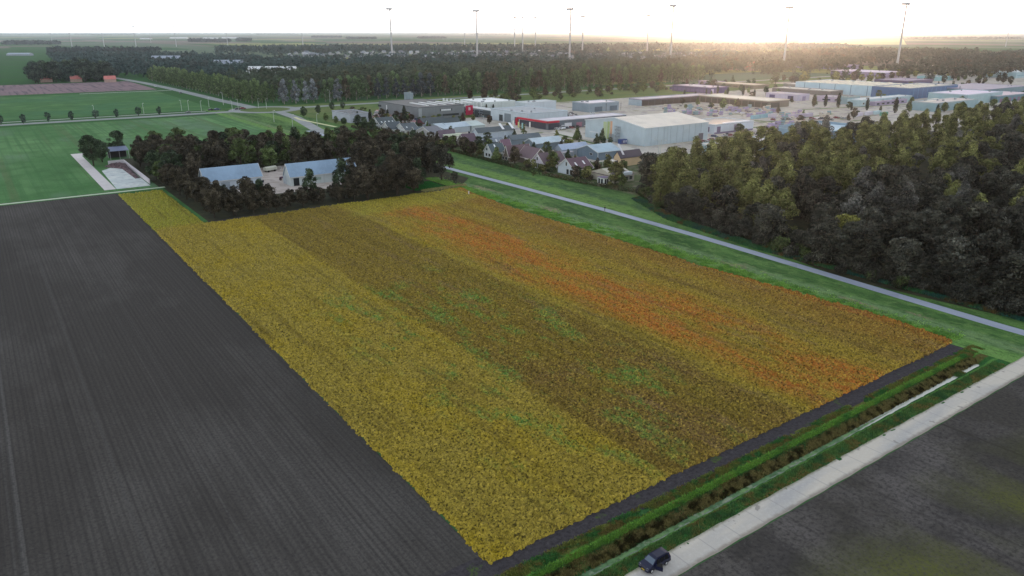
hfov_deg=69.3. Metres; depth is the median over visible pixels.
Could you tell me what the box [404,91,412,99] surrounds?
tower block
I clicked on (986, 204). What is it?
woodland tree
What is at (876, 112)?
container
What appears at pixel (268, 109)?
roundabout island
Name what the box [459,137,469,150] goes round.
garden tree
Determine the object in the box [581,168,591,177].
village tree
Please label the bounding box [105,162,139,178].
muck heap
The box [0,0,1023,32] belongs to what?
sky
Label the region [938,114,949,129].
woodland tree
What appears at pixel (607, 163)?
village tree
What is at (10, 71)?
ground
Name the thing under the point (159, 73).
poplar tree
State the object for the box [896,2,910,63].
wind turbine
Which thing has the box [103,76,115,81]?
farmhouse
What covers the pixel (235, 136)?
broadleaf tree
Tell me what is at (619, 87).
village tree
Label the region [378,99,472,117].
store
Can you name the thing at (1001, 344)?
path side grass
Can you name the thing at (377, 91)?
poplar tree
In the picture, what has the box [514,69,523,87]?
poplar tree
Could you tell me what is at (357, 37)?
horizon wood
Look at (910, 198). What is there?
woodland tree
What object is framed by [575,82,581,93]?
garden tree
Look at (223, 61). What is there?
hall
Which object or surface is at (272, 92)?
poplar tree
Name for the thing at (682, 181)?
woodland tree
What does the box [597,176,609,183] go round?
sun room
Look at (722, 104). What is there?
village tree
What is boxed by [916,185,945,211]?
woodland tree
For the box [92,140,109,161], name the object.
broadleaf tree
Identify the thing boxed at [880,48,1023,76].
distant wood
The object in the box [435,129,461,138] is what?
house
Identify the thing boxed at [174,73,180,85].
poplar tree
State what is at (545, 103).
hall
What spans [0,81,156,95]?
stubble field
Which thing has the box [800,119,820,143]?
woodland tree
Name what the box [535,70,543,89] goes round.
poplar tree
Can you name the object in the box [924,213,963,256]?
woodland tree
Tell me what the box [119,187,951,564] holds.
crop field
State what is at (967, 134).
woodland tree
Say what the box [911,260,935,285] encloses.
woodland tree
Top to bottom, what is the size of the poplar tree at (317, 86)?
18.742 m
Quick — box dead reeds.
[548,356,977,575]
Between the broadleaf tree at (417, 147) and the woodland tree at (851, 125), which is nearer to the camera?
the broadleaf tree at (417, 147)
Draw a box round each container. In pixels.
[618,139,626,143]
[750,115,760,118]
[768,113,776,117]
[805,113,812,116]
[864,111,872,114]
[873,110,881,114]
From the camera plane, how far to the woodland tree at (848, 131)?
371.41 m
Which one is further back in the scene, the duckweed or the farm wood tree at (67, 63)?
the farm wood tree at (67, 63)
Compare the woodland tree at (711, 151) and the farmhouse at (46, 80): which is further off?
the farmhouse at (46, 80)
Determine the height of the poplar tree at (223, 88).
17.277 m
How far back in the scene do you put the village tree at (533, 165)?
341.44 m
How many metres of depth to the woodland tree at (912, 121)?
405.05 m
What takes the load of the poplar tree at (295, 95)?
on the ground at (10, 71)
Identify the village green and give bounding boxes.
[289,101,472,126]
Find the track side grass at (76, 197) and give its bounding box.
[0,188,156,205]
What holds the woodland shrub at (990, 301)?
on the woodland floor at (802, 224)
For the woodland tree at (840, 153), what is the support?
on the woodland floor at (802, 224)
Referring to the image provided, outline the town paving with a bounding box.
[457,73,1023,161]
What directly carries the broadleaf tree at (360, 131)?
on the copse floor at (197, 208)
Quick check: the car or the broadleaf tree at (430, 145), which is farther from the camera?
the broadleaf tree at (430, 145)
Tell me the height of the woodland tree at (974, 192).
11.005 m
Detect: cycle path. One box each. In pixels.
[2,111,202,122]
[308,130,1023,335]
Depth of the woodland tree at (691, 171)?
265.58 m
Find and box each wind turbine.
[385,0,398,54]
[472,1,481,56]
[512,12,517,45]
[520,9,525,50]
[533,12,539,44]
[566,0,577,56]
[580,8,586,49]
[646,8,653,50]
[669,0,680,56]
[783,0,797,59]
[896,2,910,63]
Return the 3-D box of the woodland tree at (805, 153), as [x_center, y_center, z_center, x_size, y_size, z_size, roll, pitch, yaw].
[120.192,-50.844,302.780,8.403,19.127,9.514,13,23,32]
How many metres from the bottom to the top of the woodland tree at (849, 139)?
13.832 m
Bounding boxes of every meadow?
[0,115,275,203]
[509,83,782,101]
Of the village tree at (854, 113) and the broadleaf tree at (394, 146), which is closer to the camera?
the broadleaf tree at (394, 146)
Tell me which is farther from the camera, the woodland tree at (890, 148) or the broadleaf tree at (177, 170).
the woodland tree at (890, 148)
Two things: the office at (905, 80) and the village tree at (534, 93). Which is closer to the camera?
the village tree at (534, 93)
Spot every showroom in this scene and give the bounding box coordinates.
[464,105,490,117]
[515,113,626,129]
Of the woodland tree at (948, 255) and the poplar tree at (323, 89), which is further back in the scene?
the poplar tree at (323, 89)
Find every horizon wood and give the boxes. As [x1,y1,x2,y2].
[0,39,61,44]
[1,33,68,34]
[74,33,131,34]
[210,38,231,41]
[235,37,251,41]
[257,33,298,34]
[311,35,341,37]
[346,36,376,38]
[417,36,446,38]
[469,33,506,34]
[581,33,684,34]
[832,33,895,35]
[907,36,1020,38]
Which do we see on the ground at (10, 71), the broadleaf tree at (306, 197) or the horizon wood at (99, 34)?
the horizon wood at (99, 34)
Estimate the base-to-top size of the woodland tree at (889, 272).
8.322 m
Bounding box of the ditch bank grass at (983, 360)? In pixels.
[507,349,1009,575]
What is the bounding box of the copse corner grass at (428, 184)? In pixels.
[405,181,443,190]
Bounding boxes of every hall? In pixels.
[6,53,33,55]
[151,56,179,58]
[170,37,188,38]
[187,38,210,41]
[213,60,243,63]
[248,66,296,72]
[332,109,368,122]
[443,97,514,107]
[515,99,555,108]
[572,99,618,111]
[701,136,765,152]
[703,117,753,133]
[772,86,842,94]
[779,120,855,142]
[783,83,795,86]
[912,97,977,111]
[917,75,952,80]
[928,89,1002,102]
[947,83,1023,91]
[986,70,1023,77]
[990,91,1023,102]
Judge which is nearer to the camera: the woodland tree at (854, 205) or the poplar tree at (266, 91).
the woodland tree at (854, 205)
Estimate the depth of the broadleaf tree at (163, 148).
327.83 m
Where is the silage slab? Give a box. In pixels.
[102,168,149,188]
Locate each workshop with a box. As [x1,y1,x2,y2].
[703,82,768,88]
[766,91,809,100]
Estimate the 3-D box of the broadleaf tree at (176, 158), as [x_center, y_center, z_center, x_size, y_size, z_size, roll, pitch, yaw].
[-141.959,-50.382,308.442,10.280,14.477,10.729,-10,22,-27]
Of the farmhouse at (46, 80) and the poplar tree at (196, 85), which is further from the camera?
the farmhouse at (46, 80)
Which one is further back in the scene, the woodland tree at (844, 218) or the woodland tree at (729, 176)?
the woodland tree at (729, 176)
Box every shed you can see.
[106,146,129,158]
[417,116,443,125]
[423,123,454,129]
[424,117,460,123]
[442,121,470,132]
[461,120,484,130]
[468,122,515,139]
[483,137,502,145]
[507,132,540,144]
[524,135,563,149]
[554,141,587,156]
[576,142,619,159]
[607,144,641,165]
[628,93,710,105]
[699,93,789,107]
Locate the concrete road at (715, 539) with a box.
[625,356,1023,575]
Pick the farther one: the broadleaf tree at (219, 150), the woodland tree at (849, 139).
the woodland tree at (849, 139)
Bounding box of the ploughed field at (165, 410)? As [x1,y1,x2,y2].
[0,193,478,575]
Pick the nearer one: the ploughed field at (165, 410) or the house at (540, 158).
the ploughed field at (165, 410)
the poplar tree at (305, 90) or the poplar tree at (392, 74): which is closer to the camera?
the poplar tree at (305, 90)
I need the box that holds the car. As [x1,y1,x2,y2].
[638,547,670,573]
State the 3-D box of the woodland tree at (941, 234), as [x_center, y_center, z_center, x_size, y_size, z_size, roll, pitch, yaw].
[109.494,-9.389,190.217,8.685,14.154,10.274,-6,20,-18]
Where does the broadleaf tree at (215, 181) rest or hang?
on the copse floor at (197, 208)
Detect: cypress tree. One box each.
[368,109,371,121]
[402,105,406,118]
[812,95,815,106]
[824,94,827,105]
[836,93,840,107]
[865,99,869,109]
[893,97,898,112]
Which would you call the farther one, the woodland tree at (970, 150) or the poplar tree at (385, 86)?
the poplar tree at (385, 86)
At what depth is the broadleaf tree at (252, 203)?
257.08 m
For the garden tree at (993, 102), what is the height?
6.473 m
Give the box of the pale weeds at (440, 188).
[421,184,466,191]
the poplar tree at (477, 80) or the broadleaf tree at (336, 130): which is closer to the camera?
the broadleaf tree at (336, 130)
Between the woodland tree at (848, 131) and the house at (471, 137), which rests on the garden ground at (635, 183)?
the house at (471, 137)
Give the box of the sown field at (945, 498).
[680,376,1023,575]
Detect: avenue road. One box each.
[0,111,229,125]
[299,69,946,107]
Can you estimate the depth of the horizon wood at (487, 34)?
16507.19 m
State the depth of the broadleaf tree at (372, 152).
325.16 m
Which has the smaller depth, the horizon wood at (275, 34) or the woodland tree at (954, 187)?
the woodland tree at (954, 187)
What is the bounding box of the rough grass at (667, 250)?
[426,176,966,342]
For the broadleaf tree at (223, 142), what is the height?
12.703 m
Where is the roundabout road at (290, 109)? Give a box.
[228,106,299,112]
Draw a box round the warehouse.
[585,112,708,146]
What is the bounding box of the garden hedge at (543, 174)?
[351,125,634,191]
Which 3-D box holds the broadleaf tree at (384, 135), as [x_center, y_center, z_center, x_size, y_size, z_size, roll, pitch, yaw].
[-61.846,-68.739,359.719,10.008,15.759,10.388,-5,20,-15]
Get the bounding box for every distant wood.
[46,45,161,52]
[46,48,276,76]
[126,47,762,78]
[214,41,861,54]
[226,57,739,93]
[656,46,990,74]
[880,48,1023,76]
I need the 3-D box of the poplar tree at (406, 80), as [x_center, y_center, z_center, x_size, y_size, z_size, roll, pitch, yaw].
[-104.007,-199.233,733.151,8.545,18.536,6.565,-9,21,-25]
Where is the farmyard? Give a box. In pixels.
[237,165,340,193]
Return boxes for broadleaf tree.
[78,134,102,165]
[78,145,92,155]
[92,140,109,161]
[106,130,124,146]
[129,140,143,166]
[135,140,156,166]
[143,150,160,179]
[144,131,162,139]
[147,134,160,144]
[150,160,161,182]
[151,137,166,148]
[157,145,171,159]
[157,149,183,177]
[157,167,171,185]
[160,163,174,189]
[165,135,172,143]
[167,143,189,159]
[168,127,185,138]
[168,165,183,194]
[170,134,194,152]
[176,172,190,198]
[182,152,202,175]
[182,165,198,175]
[183,176,199,198]
[186,134,197,144]
[186,160,198,177]
[187,136,196,147]
[189,150,205,173]
[190,179,204,205]
[194,145,203,158]
[195,176,214,200]
[197,140,206,149]
[200,142,220,167]
[200,183,224,217]
[203,139,219,158]
[205,130,219,140]
[207,144,228,166]
[211,180,225,198]
[217,140,227,149]
[218,133,229,139]
[218,188,228,202]
[219,144,235,164]
[219,150,233,165]
[221,190,243,215]
[224,127,242,144]
[225,189,244,214]
[226,133,250,164]
[227,137,251,164]
[229,185,236,191]
[236,176,256,209]
[241,129,250,143]
[243,188,261,212]
[246,142,257,163]
[247,134,254,152]
[254,132,270,150]
[255,178,266,205]
[256,139,271,166]
[257,185,277,210]
[258,131,272,137]
[259,144,279,165]
[266,140,280,159]
[270,131,287,160]
[272,196,279,208]
[276,125,283,132]
[278,135,292,163]
[278,194,289,208]
[280,135,296,147]
[283,189,296,205]
[287,139,298,155]
[288,143,305,162]
[289,126,302,149]
[294,186,310,206]
[297,136,316,160]
[302,168,318,191]
[304,133,318,154]
[308,188,317,203]
[310,130,322,145]
[310,187,325,203]
[311,145,325,160]
[317,138,335,159]
[323,127,333,144]
[325,185,335,198]
[329,183,345,201]
[330,132,338,158]
[332,157,351,197]
[334,125,352,154]
[334,128,343,155]
[335,133,348,157]
[337,129,354,157]
[345,156,362,179]
[347,137,356,152]
[349,140,366,163]
[349,141,363,156]
[352,128,370,138]
[353,164,378,199]
[362,142,382,165]
[363,136,371,143]
[368,176,378,196]
[370,127,383,137]
[371,136,387,155]
[374,130,390,140]
[375,153,385,165]
[381,140,399,159]
[382,127,394,134]
[383,155,409,195]
[384,149,395,160]
[387,134,406,148]
[391,142,402,157]
[399,141,406,151]
[403,144,416,167]
[405,165,422,191]
[408,140,425,168]
[412,133,429,140]
[412,157,426,188]
[419,137,432,170]
[420,148,436,172]
[424,142,437,171]
[429,143,454,179]
[450,171,458,181]
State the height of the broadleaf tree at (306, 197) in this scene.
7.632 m
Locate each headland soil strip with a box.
[208,190,440,221]
[438,344,962,575]
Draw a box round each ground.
[0,33,1023,575]
[353,127,704,196]
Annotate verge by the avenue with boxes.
[281,66,1018,110]
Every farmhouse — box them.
[40,77,52,82]
[70,75,81,81]
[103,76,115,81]
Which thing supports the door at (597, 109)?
in the hall at (600, 105)
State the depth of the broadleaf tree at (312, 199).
272.48 m
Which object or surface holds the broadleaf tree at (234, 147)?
on the copse floor at (197, 208)
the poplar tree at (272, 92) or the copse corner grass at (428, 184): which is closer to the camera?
the copse corner grass at (428, 184)
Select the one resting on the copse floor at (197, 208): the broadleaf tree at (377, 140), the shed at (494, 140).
the broadleaf tree at (377, 140)
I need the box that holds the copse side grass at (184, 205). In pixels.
[157,188,207,221]
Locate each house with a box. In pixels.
[373,116,394,128]
[381,121,399,131]
[396,122,417,134]
[416,126,441,138]
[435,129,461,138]
[456,133,477,144]
[483,139,504,157]
[499,139,511,145]
[502,143,542,162]
[530,150,564,167]
[556,156,593,174]
[591,167,633,182]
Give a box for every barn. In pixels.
[198,163,263,188]
[280,157,355,185]
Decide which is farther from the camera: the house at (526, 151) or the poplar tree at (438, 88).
the poplar tree at (438, 88)
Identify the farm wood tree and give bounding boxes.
[22,61,41,82]
[29,65,44,83]
[38,61,51,74]
[38,65,52,78]
[46,64,61,81]
[56,63,63,78]
[61,65,76,81]
[63,60,76,66]
[74,62,93,81]
[80,59,92,67]
[89,66,102,81]
[91,60,108,78]
[91,64,104,74]
[98,63,115,75]
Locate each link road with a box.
[116,77,255,106]
[276,112,323,135]
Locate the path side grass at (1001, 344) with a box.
[205,107,1023,362]
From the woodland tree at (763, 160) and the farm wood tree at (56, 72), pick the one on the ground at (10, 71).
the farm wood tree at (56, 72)
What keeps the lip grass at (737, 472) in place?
on the ditch bank grass at (983, 360)
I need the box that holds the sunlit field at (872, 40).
[798,37,906,44]
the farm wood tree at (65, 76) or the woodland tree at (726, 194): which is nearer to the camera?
the woodland tree at (726, 194)
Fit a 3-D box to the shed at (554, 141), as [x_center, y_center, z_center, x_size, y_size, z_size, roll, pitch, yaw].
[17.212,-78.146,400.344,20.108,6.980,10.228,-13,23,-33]
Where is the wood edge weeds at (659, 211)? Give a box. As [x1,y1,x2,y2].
[632,196,1023,321]
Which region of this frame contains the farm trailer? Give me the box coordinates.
[263,165,276,171]
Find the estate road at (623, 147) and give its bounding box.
[551,131,689,155]
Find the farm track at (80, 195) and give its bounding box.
[0,187,163,204]
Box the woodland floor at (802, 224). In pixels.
[642,127,1023,316]
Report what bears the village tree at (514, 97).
on the rough meadow at (608, 95)
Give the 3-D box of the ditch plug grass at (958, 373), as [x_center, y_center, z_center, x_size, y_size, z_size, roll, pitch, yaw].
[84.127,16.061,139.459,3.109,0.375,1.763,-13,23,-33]
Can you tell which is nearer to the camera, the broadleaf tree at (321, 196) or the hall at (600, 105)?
the broadleaf tree at (321, 196)
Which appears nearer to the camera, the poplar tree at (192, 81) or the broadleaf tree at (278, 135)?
the broadleaf tree at (278, 135)
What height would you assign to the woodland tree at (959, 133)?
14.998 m
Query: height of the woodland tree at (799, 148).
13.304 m
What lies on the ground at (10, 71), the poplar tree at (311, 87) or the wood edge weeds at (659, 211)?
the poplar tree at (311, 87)
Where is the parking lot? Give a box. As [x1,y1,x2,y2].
[372,110,415,123]
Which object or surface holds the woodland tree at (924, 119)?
on the woodland floor at (802, 224)
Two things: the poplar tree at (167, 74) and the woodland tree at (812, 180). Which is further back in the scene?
the poplar tree at (167, 74)
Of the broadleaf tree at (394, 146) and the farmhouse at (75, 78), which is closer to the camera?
the broadleaf tree at (394, 146)
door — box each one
[221,182,229,188]
[293,178,299,185]
[595,106,601,111]
[610,105,616,110]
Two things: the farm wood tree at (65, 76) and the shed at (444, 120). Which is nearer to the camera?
the shed at (444, 120)
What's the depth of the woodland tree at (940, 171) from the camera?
266.54 m
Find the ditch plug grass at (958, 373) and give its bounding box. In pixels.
[952,370,965,376]
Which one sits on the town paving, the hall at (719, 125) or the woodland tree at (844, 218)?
the hall at (719, 125)
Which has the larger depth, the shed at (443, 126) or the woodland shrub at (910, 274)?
the shed at (443, 126)
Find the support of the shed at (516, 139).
on the town paving
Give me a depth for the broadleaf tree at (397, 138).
347.36 m
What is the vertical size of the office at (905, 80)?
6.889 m
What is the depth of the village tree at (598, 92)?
721.15 m
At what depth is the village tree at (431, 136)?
413.51 m
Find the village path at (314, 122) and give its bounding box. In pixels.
[294,117,336,126]
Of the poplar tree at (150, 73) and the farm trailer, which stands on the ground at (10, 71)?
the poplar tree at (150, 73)
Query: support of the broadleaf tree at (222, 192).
on the copse floor at (197, 208)
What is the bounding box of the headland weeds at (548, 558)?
[494,345,985,575]
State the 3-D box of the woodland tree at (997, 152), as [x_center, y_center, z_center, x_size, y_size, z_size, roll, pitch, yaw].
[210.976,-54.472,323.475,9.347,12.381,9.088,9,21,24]
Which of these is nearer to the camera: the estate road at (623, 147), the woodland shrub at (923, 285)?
the woodland shrub at (923, 285)
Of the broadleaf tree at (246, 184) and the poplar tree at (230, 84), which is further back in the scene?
the poplar tree at (230, 84)
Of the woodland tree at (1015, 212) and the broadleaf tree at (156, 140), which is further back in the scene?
the broadleaf tree at (156, 140)
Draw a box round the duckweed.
[580,405,901,575]
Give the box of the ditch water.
[581,364,978,575]
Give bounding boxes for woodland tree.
[637,152,660,186]
[640,159,651,184]
[647,153,672,193]
[651,169,669,206]
[662,191,676,205]
[664,146,690,180]
[666,148,679,190]
[669,157,688,190]
[670,168,691,204]
[671,185,700,214]
[674,166,699,195]
[688,135,705,161]
[688,153,703,183]
[693,167,708,191]
[695,170,713,209]
[695,196,713,220]
[699,138,719,166]
[704,161,725,191]
[708,160,727,205]
[710,184,739,219]
[711,209,726,225]
[712,173,733,204]
[715,136,734,161]
[718,143,733,164]
[720,160,741,177]
[722,177,747,213]
[727,144,739,175]
[732,130,754,149]
[734,143,754,169]
[734,155,755,182]
[735,216,753,237]
[737,173,763,218]
[738,128,754,152]
[739,167,765,196]
[741,202,762,232]
[750,137,762,161]
[750,156,767,173]
[752,178,783,225]
[754,203,786,237]
[755,126,779,154]
[759,155,777,178]
[760,142,774,173]
[760,175,792,191]
[769,150,794,177]
[769,159,788,186]
[772,157,797,188]
[772,188,795,223]
[773,187,800,234]
[774,131,782,150]
[775,133,790,150]
[775,223,791,237]
[776,141,798,163]
[779,153,796,168]
[781,125,800,146]
[788,121,803,153]
[790,229,804,246]
[791,173,825,195]
[791,174,819,218]
[795,145,808,169]
[796,140,815,170]
[798,189,832,226]
[799,128,809,144]
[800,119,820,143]
[802,153,820,165]
[803,221,846,262]
[806,213,840,247]
[807,164,843,192]
[808,129,833,153]
[811,202,839,223]
[814,154,844,192]
[814,175,843,206]
[819,115,833,134]
[819,140,849,167]
[822,149,845,175]
[829,186,865,220]
[830,221,880,269]
[833,128,853,140]
[834,157,861,194]
[835,134,853,146]
[835,213,859,246]
[838,133,850,146]
[839,145,862,185]
[839,191,865,222]
[840,185,865,202]
[845,121,859,144]
[851,166,874,206]
[853,219,882,261]
[855,122,878,141]
[855,141,872,160]
[856,130,879,159]
[856,153,867,166]
[857,206,894,238]
[859,145,870,162]
[860,116,874,123]
[862,156,886,168]
[862,242,886,270]
[864,180,892,213]
[868,131,889,163]
[868,142,894,162]
[869,125,888,141]
[869,157,885,171]
[871,163,908,212]
[874,112,890,130]
[878,117,889,139]
[879,210,928,249]
[882,208,922,246]
[883,179,925,215]
[883,184,901,215]
[884,236,925,275]
[884,256,909,278]
[886,143,908,167]
[888,169,917,187]
[889,122,895,137]
[889,131,907,154]
[889,181,919,214]
[893,109,909,132]
[893,114,903,130]
[895,119,909,142]
[896,118,916,133]
[898,130,922,163]
[899,148,915,167]
[904,144,925,167]
[905,120,914,138]
[905,133,925,154]
[906,147,924,165]
[910,129,931,152]
[911,113,932,128]
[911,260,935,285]
[913,113,921,130]
[913,174,948,208]
[914,209,944,250]
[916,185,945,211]
[918,200,959,225]
[918,224,958,267]
[922,108,931,132]
[924,127,950,157]
[924,167,945,178]
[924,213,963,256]
[927,146,948,173]
[931,108,941,131]
[931,145,960,166]
[932,128,950,142]
[932,235,989,281]
[935,140,960,155]
[937,139,959,159]
[937,195,968,214]
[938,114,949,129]
[940,173,951,195]
[942,167,971,189]
[944,113,958,137]
[944,179,961,196]
[946,162,964,170]
[946,164,978,188]
[947,156,964,167]
[951,136,963,146]
[952,130,962,139]
[953,103,964,125]
[953,126,974,136]
[954,200,1012,262]
[955,186,971,210]
[957,129,976,146]
[957,155,986,186]
[958,130,980,152]
[959,107,973,125]
[959,139,978,161]
[960,116,982,136]
[961,140,994,157]
[964,188,980,205]
[964,201,991,233]
[968,104,983,122]
[969,228,1013,284]
[970,267,995,288]
[972,119,995,140]
[972,193,987,202]
[973,172,1002,201]
[975,158,1001,190]
[977,136,1003,157]
[977,234,1012,271]
[978,101,983,119]
[978,103,991,129]
[984,149,1007,160]
[985,124,1005,137]
[986,204,1023,252]
[988,136,1007,149]
[988,154,1014,170]
[989,165,1014,196]
[990,107,1002,121]
[991,105,1005,119]
[991,189,1022,207]
[991,278,1023,298]
[995,116,1010,124]
[995,249,1023,311]
[996,170,1023,206]
[999,102,1014,118]
[999,108,1013,125]
[1000,133,1023,165]
[1006,114,1022,130]
[1007,130,1023,135]
[1007,158,1023,189]
[1008,186,1023,206]
[1012,103,1023,119]
[1012,196,1023,236]
[1014,124,1023,134]
[1015,96,1023,108]
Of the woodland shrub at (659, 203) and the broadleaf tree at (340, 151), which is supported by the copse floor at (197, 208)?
the broadleaf tree at (340, 151)
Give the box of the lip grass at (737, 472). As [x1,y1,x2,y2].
[528,353,966,575]
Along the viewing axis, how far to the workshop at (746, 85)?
842.38 m
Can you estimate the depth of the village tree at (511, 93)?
688.72 m
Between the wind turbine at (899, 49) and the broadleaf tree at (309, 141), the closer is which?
the broadleaf tree at (309, 141)
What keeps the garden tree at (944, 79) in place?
on the town paving
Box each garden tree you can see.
[300,106,306,115]
[314,105,320,113]
[323,113,328,119]
[353,115,360,125]
[360,117,368,127]
[367,119,376,129]
[448,136,455,145]
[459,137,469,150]
[466,90,472,98]
[467,141,477,153]
[491,147,500,160]
[492,90,497,97]
[510,146,522,163]
[515,85,520,94]
[542,83,548,94]
[546,161,553,169]
[548,151,559,164]
[554,84,562,94]
[572,128,579,139]
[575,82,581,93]
[599,128,605,141]
[607,162,623,184]
[617,174,626,186]
[868,62,874,68]
[906,103,912,111]
[941,102,947,110]
[942,75,947,83]
[989,100,995,105]
[1001,73,1007,81]
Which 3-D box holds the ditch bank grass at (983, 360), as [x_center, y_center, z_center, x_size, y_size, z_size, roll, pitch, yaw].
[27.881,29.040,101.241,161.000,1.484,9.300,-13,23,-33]
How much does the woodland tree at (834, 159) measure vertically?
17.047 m
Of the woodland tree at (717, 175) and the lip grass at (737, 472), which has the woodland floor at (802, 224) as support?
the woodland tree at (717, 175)
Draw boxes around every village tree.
[341,117,345,123]
[379,109,385,116]
[427,132,434,141]
[474,136,482,145]
[481,90,486,97]
[483,132,491,138]
[484,138,492,144]
[508,88,514,97]
[512,93,517,100]
[523,159,530,164]
[529,87,536,98]
[530,159,536,168]
[535,91,541,99]
[537,164,546,170]
[541,141,551,151]
[545,156,555,165]
[561,135,568,142]
[565,149,571,157]
[566,85,572,95]
[569,165,579,177]
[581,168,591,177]
[593,133,598,143]
[594,87,600,96]
[595,157,601,169]
[603,159,611,167]
[617,83,622,89]
[619,160,627,168]
[632,86,638,93]
[640,82,646,91]
[719,98,726,108]
[734,123,744,130]
[772,72,780,83]
[799,71,808,80]
[831,71,839,79]
[841,67,849,77]
[850,108,857,118]
[851,71,858,79]
[858,74,865,80]
[875,73,881,78]
[889,72,894,77]
[899,68,906,77]
[949,69,958,79]
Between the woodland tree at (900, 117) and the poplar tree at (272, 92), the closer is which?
the woodland tree at (900, 117)
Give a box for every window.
[443,113,458,115]
[520,119,545,128]
[548,123,558,129]
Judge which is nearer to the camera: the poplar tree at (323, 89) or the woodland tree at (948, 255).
the woodland tree at (948, 255)
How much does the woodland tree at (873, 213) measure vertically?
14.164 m
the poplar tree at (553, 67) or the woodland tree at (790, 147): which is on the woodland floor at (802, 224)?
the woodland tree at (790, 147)
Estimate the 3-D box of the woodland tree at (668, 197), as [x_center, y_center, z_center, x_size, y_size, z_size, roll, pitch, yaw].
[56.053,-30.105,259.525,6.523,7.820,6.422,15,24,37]
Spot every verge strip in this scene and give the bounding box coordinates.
[553,133,593,143]
[800,104,905,109]
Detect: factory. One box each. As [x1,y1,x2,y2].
[474,105,567,123]
[795,79,902,95]
[871,82,957,98]
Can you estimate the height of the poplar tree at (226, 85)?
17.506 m
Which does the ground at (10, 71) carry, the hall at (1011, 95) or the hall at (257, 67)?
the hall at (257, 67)
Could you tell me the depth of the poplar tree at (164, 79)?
901.78 m
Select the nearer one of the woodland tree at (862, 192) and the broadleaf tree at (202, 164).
the woodland tree at (862, 192)
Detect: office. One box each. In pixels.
[670,84,728,93]
[698,80,725,83]
[790,64,859,69]
[817,95,837,101]
[830,69,901,77]
[840,95,859,103]
[847,94,911,106]
[869,98,906,105]
[874,77,932,83]
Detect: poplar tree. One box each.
[148,67,153,80]
[153,66,157,80]
[157,67,161,82]
[162,70,167,83]
[165,69,169,84]
[167,71,172,83]
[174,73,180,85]
[177,70,181,85]
[179,72,185,87]
[182,70,186,88]
[185,73,189,88]
[188,74,193,89]
[190,72,196,89]
[194,76,199,90]
[197,76,201,91]
[202,78,208,91]
[206,77,211,93]
[208,79,214,93]
[212,76,220,95]
[218,81,224,95]
[221,79,225,95]
[223,80,231,97]
[227,80,234,98]
[232,82,240,99]
[235,80,242,100]
[247,84,256,102]
[255,82,262,101]
[258,85,265,102]
[262,81,270,100]
[268,84,276,101]
[276,77,285,96]
[278,79,289,103]
[287,79,293,101]
[290,80,299,103]
[294,78,300,97]
[298,78,308,101]
[302,81,309,102]
[308,79,318,101]
[311,79,319,99]
[320,80,329,101]
[326,77,333,99]
[332,78,341,100]
[337,76,345,99]
[341,77,350,100]
[346,75,354,98]
[350,76,361,99]
[354,78,363,98]
[362,79,371,98]
[365,75,373,95]
[373,77,382,98]
[374,72,384,97]
[382,77,389,97]
[387,70,394,95]
[392,78,399,97]
[393,73,401,96]
[400,80,407,94]
[404,77,410,91]
[409,79,417,96]
[412,76,418,95]
[416,72,426,96]
[425,73,435,95]
[434,76,442,93]
[441,75,449,94]
[449,76,457,94]
[455,71,464,93]
[461,68,467,92]
[463,74,472,90]
[473,74,481,92]
[476,72,482,91]
[482,71,491,89]
[491,72,499,90]
[500,72,507,91]
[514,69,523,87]
[527,68,533,78]
[529,75,535,87]
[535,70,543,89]
[541,69,548,86]
[549,65,556,83]
[561,67,568,87]
[574,70,581,85]
[590,66,598,85]
[610,67,616,84]
[615,64,621,83]
[616,71,623,82]
[621,66,628,84]
[628,72,633,83]
[650,64,653,79]
[653,65,659,78]
[658,69,663,80]
[673,63,681,78]
[687,66,692,81]
[688,65,696,80]
[695,64,701,78]
[700,65,705,78]
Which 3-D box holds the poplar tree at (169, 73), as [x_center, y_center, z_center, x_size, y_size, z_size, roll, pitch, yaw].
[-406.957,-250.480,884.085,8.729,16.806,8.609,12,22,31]
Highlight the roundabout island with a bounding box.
[241,107,288,111]
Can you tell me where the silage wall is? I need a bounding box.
[108,160,149,183]
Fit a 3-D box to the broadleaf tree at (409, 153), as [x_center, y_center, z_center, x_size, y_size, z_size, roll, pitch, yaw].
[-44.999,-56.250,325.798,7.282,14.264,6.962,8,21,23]
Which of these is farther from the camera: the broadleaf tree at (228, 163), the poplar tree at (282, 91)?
the poplar tree at (282, 91)
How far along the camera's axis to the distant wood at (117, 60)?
1391.97 m
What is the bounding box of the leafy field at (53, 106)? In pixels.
[0,91,213,120]
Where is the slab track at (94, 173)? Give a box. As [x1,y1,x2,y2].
[71,153,115,189]
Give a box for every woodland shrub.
[635,184,645,192]
[637,186,652,197]
[655,201,662,206]
[726,226,740,236]
[751,232,771,246]
[769,236,790,252]
[782,244,800,256]
[794,243,803,254]
[799,247,811,257]
[803,253,819,263]
[821,257,831,264]
[830,257,837,265]
[836,265,846,273]
[850,261,867,274]
[862,266,878,281]
[866,270,877,279]
[871,269,885,280]
[888,276,905,288]
[893,275,910,288]
[896,270,918,287]
[911,281,928,289]
[965,286,994,303]
[982,298,988,306]
[985,294,1000,309]
[992,298,1007,312]
[997,295,1023,312]
[1002,299,1023,316]
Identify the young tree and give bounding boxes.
[19,114,25,123]
[44,112,50,121]
[91,110,98,117]
[135,107,140,115]
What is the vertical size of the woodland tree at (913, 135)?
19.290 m
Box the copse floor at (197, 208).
[123,153,467,220]

